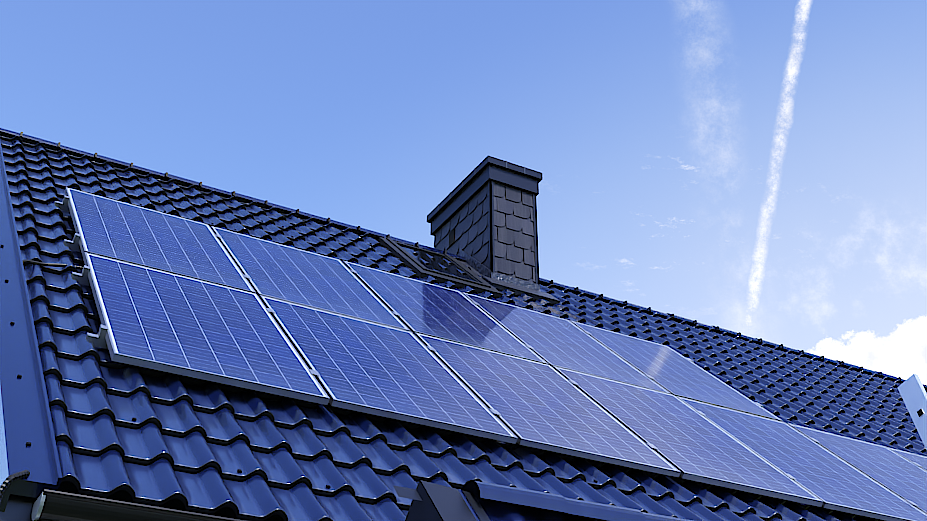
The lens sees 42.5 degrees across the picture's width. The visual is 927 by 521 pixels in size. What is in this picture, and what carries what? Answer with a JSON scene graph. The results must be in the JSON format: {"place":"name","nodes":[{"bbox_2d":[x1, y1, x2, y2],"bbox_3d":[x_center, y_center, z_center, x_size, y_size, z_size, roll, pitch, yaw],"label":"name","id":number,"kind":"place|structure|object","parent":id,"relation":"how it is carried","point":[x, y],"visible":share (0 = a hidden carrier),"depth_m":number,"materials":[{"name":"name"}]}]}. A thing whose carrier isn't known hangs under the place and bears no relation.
{"place":"outdoors","nodes":[
{"label":"outdoors","id":0,"kind":"place"},
{"bbox_2d":[0,0,926,384],"label":"sky","id":1,"kind":"structure","parent":0,"point":[751,168],"materials":[{"name":"blue"}]},
{"bbox_2d":[62,195,921,505],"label":"panel clamps","id":2,"kind":"object","parent":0,"point":[104,329],"visible":0.79,"depth_m":6.86,"materials":[{"name":"silver metal"}]},
{"label":"ground","id":3,"kind":"structure","parent":0,"visible":0},
{"bbox_2d":[428,489,603,520],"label":"roof slopes","id":4,"kind":"structure","parent":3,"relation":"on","point":[503,511],"depth_m":3.99,"materials":[{"name":"dark metal"}]},
{"bbox_2d":[393,480,490,520],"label":"gable flashing","id":5,"kind":"object","parent":4,"relation":"attached to","point":[450,504],"visible":1,"depth_m":3.85,"materials":[{"name":"grey metal"}]},
{"bbox_2d":[461,480,693,520],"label":"roof ridge capping","id":6,"kind":"object","parent":4,"relation":"on","point":[521,499],"visible":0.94,"depth_m":4.08,"materials":[{"name":"metal"}]},
{"bbox_2d":[897,374,926,449],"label":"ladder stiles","id":7,"kind":"object","parent":3,"relation":"on","point":[912,391],"visible":1,"depth_m":6.51,"materials":[{"name":"metal"}]},
{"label":"ladder rungs","id":8,"kind":"object","parent":7,"relation":"attached to","visible":0},
{"bbox_2d":[917,409,923,416],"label":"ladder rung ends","id":9,"kind":"object","parent":8,"relation":"attached to","point":[920,412],"visible":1,"depth_m":6.46,"materials":[{"name":"black metal"}]},
{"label":"house walls","id":10,"kind":"object","parent":3,"relation":"on","visible":0},
{"bbox_2d":[0,494,40,520],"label":"eave fascia","id":11,"kind":"structure","parent":10,"relation":"attached to","point":[18,507],"depth_m":3.86,"materials":[{"name":"grey metal"}]},
{"bbox_2d":[38,489,245,520],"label":"gutter","id":12,"kind":"object","parent":11,"relation":"attached to","point":[61,506],"visible":1,"depth_m":3.85,"materials":[{"name":"black metal"}]},
{"bbox_2d":[32,492,45,520],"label":"gutter end cap","id":13,"kind":"object","parent":12,"relation":"attached to","point":[38,505],"visible":1,"depth_m":3.78,"materials":[{"name":"silver metal"}]},
{"bbox_2d":[0,135,926,520],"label":"roof tiles","id":14,"kind":"object","parent":10,"relation":"on","point":[38,175],"visible":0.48,"depth_m":5.77,"materials":[{"name":"tile"}]},
{"bbox_2d":[0,141,61,511],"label":"verge flashing","id":15,"kind":"object","parent":14,"relation":"attached to","point":[25,415],"visible":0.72,"depth_m":4.57,"materials":[{"name":"metal"}]},
{"bbox_2d":[0,470,29,497],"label":"cable conduit","id":16,"kind":"object","parent":15,"relation":"attached to","point":[7,482],"visible":1,"depth_m":3.78,"materials":[{"name":"black plastic"}]},
{"bbox_2d":[22,260,82,269],"bbox_3d":[-2.065,0.098,6.434,0.072,0.228,0.718,-26,-39,38],"label":"roof cable","id":17,"kind":"object","parent":14,"relation":"attached to","point":[49,264],"visible":0.4,"depth_m":6.34,"materials":[{"name":"black plastic"}]},
{"bbox_2d":[64,187,255,292],"bbox_3d":[-1.956,-0.137,7.526,1.000,1.141,1.242,15,-33,-25],"label":"solar panel","id":18,"kind":"object","parent":14,"relation":"on","point":[126,232],"visible":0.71,"depth_m":7.41,"materials":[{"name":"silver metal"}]},
{"bbox_2d":[83,252,329,404],"bbox_3d":[-1.356,0.311,6.032,1.000,1.140,1.241,15,-33,-25],"label":"solar panel","id":19,"kind":"object","parent":14,"relation":"on","point":[159,320],"visible":1,"depth_m":5.83,"materials":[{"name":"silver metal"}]},
{"bbox_2d":[211,226,410,330],"bbox_3d":[-1.069,0.110,7.959,1.000,1.139,1.240,15,-33,-25],"label":"solar panel","id":20,"kind":"object","parent":14,"relation":"on","point":[296,276],"visible":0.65,"depth_m":7.85,"materials":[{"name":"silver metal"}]},
{"bbox_2d":[259,295,517,443],"bbox_3d":[-0.468,0.558,6.467,1.000,1.139,1.240,15,-33,-25],"label":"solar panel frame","id":21,"kind":"object","parent":14,"relation":"on","point":[365,366],"visible":0.88,"depth_m":6.29,"materials":[{"name":"blue glass"}]},
{"bbox_2d":[54,201,773,497],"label":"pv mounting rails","id":22,"kind":"object","parent":14,"relation":"on","point":[94,338],"visible":0.04,"depth_m":6.25,"materials":[{"name":"silver metal"}]},
{"bbox_2d":[378,237,502,297],"bbox_3d":[-0.231,0.055,10.617,0.790,0.835,0.924,15,-33,-25],"label":"roof window frame","id":23,"kind":"object","parent":14,"relation":"in","point":[479,284],"visible":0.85,"depth_m":10.30,"materials":[{"name":"black metal"}]},
{"bbox_2d":[398,244,472,279],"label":"roof window","id":24,"kind":"structure","parent":23,"relation":"in","point":[423,255],"depth_m":10.71,"materials":[{"name":"black glass"}]},
{"bbox_2d":[342,260,548,364],"bbox_3d":[-0.176,0.357,8.392,1.000,1.140,1.241,15,-33,-25],"label":"solar panel","id":25,"kind":"object","parent":14,"relation":"on","point":[428,309],"visible":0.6,"depth_m":8.29,"materials":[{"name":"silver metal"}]},
{"bbox_2d":[1,200,911,487],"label":"roof screws","id":26,"kind":"object","parent":14,"relation":"in","point":[241,470],"visible":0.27,"depth_m":5.81,"materials":[{"name":"metal"}]},
{"bbox_2d":[20,132,900,380],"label":"ridge tile clips","id":27,"kind":"object","parent":14,"relation":"on","point":[358,230],"visible":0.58,"depth_m":11.32,"materials":[{"name":"black plastic"}]},
{"bbox_2d":[0,128,926,387],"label":"ridge capping","id":28,"kind":"object","parent":14,"relation":"on","point":[122,164],"visible":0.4,"depth_m":10.75,"materials":[{"name":"tile"}]},
{"bbox_2d":[469,191,532,298],"bbox_3d":[0.196,0.221,11.524,0.461,1.578,1.106,15,-33,-25],"label":"chimney","id":29,"kind":"object","parent":14,"relation":"on","point":[521,229],"depth_m":11.20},
{"bbox_2d":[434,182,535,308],"bbox_3d":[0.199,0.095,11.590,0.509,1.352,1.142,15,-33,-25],"label":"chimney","id":30,"kind":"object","parent":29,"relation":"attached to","point":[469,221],"depth_m":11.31,"materials":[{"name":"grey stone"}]},
{"bbox_2d":[449,228,454,245],"bbox_3d":[-0.104,-0.225,11.829,0.036,0.160,0.100,15,-33,-25],"label":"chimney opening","id":31,"kind":"object","parent":30,"relation":"in","point":[451,236],"visible":0.71,"depth_m":11.81,"materials":[{"name":"black"}]},
{"bbox_2d":[427,156,542,235],"bbox_3d":[0.196,-0.558,11.967,0.615,0.235,1.260,15,-33,-25],"label":"chimney cap","id":32,"kind":"object","parent":29,"relation":"on","point":[487,168],"visible":0.57,"depth_m":11.59,"materials":[{"name":"black metal"}]},
{"bbox_2d":[438,161,524,211],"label":"chimney cap seams","id":33,"kind":"object","parent":32,"relation":"attached to","point":[477,175],"visible":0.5,"depth_m":11.59,"materials":[{"name":"black metal"}]},
{"bbox_2d":[457,249,559,303],"bbox_3d":[0.372,0.128,11.191,0.745,0.796,0.762,15,-33,-25],"label":"chimney flashing","id":34,"kind":"object","parent":29,"relation":"attached to","point":[512,284],"visible":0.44,"depth_m":10.91,"materials":[{"name":"grey metal"}]},
{"bbox_2d":[488,180,538,297],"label":"chimney corner trim","id":35,"kind":"structure","parent":29,"relation":"attached to","point":[491,226],"depth_m":11.20,"materials":[{"name":"black metal"}]},
{"bbox_2d":[414,332,680,477],"bbox_3d":[0.423,0.804,6.902,1.000,1.139,1.240,15,-33,-25],"label":"solar panel","id":36,"kind":"object","parent":14,"relation":"on","point":[542,406],"visible":0.81,"depth_m":6.73,"materials":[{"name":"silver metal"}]},
{"bbox_2d":[461,292,670,393],"bbox_3d":[0.712,0.603,8.829,1.000,1.140,1.241,15,-33,-25],"label":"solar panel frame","id":37,"kind":"object","parent":14,"relation":"on","point":[551,340],"visible":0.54,"depth_m":8.74,"materials":[{"name":"blue glass"}]},
{"bbox_2d":[570,320,782,421],"bbox_3d":[1.602,0.849,9.261,1.000,1.141,1.242,15,-33,-25],"label":"solar panel","id":38,"kind":"object","parent":14,"relation":"on","point":[671,371],"visible":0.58,"depth_m":9.17,"materials":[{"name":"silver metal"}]},
{"bbox_2d":[552,366,822,506],"bbox_3d":[1.315,1.050,7.333,1.000,1.141,1.242,15,-33,-25],"label":"solar panel","id":39,"kind":"object","parent":14,"relation":"on","point":[688,442],"visible":0.83,"depth_m":7.16,"materials":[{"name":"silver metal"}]},
{"bbox_2d":[676,396,926,520],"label":"solar panel","id":40,"kind":"object","parent":14,"relation":"on","point":[830,480],"visible":0.77,"depth_m":7.64,"materials":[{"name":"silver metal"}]},
{"bbox_2d":[787,423,926,513],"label":"solar panel","id":41,"kind":"object","parent":14,"relation":"on","point":[896,473],"visible":0.71,"depth_m":8.43,"materials":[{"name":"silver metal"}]},
{"bbox_2d":[888,447,926,470],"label":"solar panel","id":42,"kind":"object","parent":14,"relation":"on","point":[921,460],"visible":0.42,"depth_m":9.12,"materials":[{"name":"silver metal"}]},
{"bbox_2d":[15,165,923,520],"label":"roof tile ends","id":43,"kind":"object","parent":10,"relation":"on","point":[127,497],"depth_m":11.43,"materials":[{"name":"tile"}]}
]}

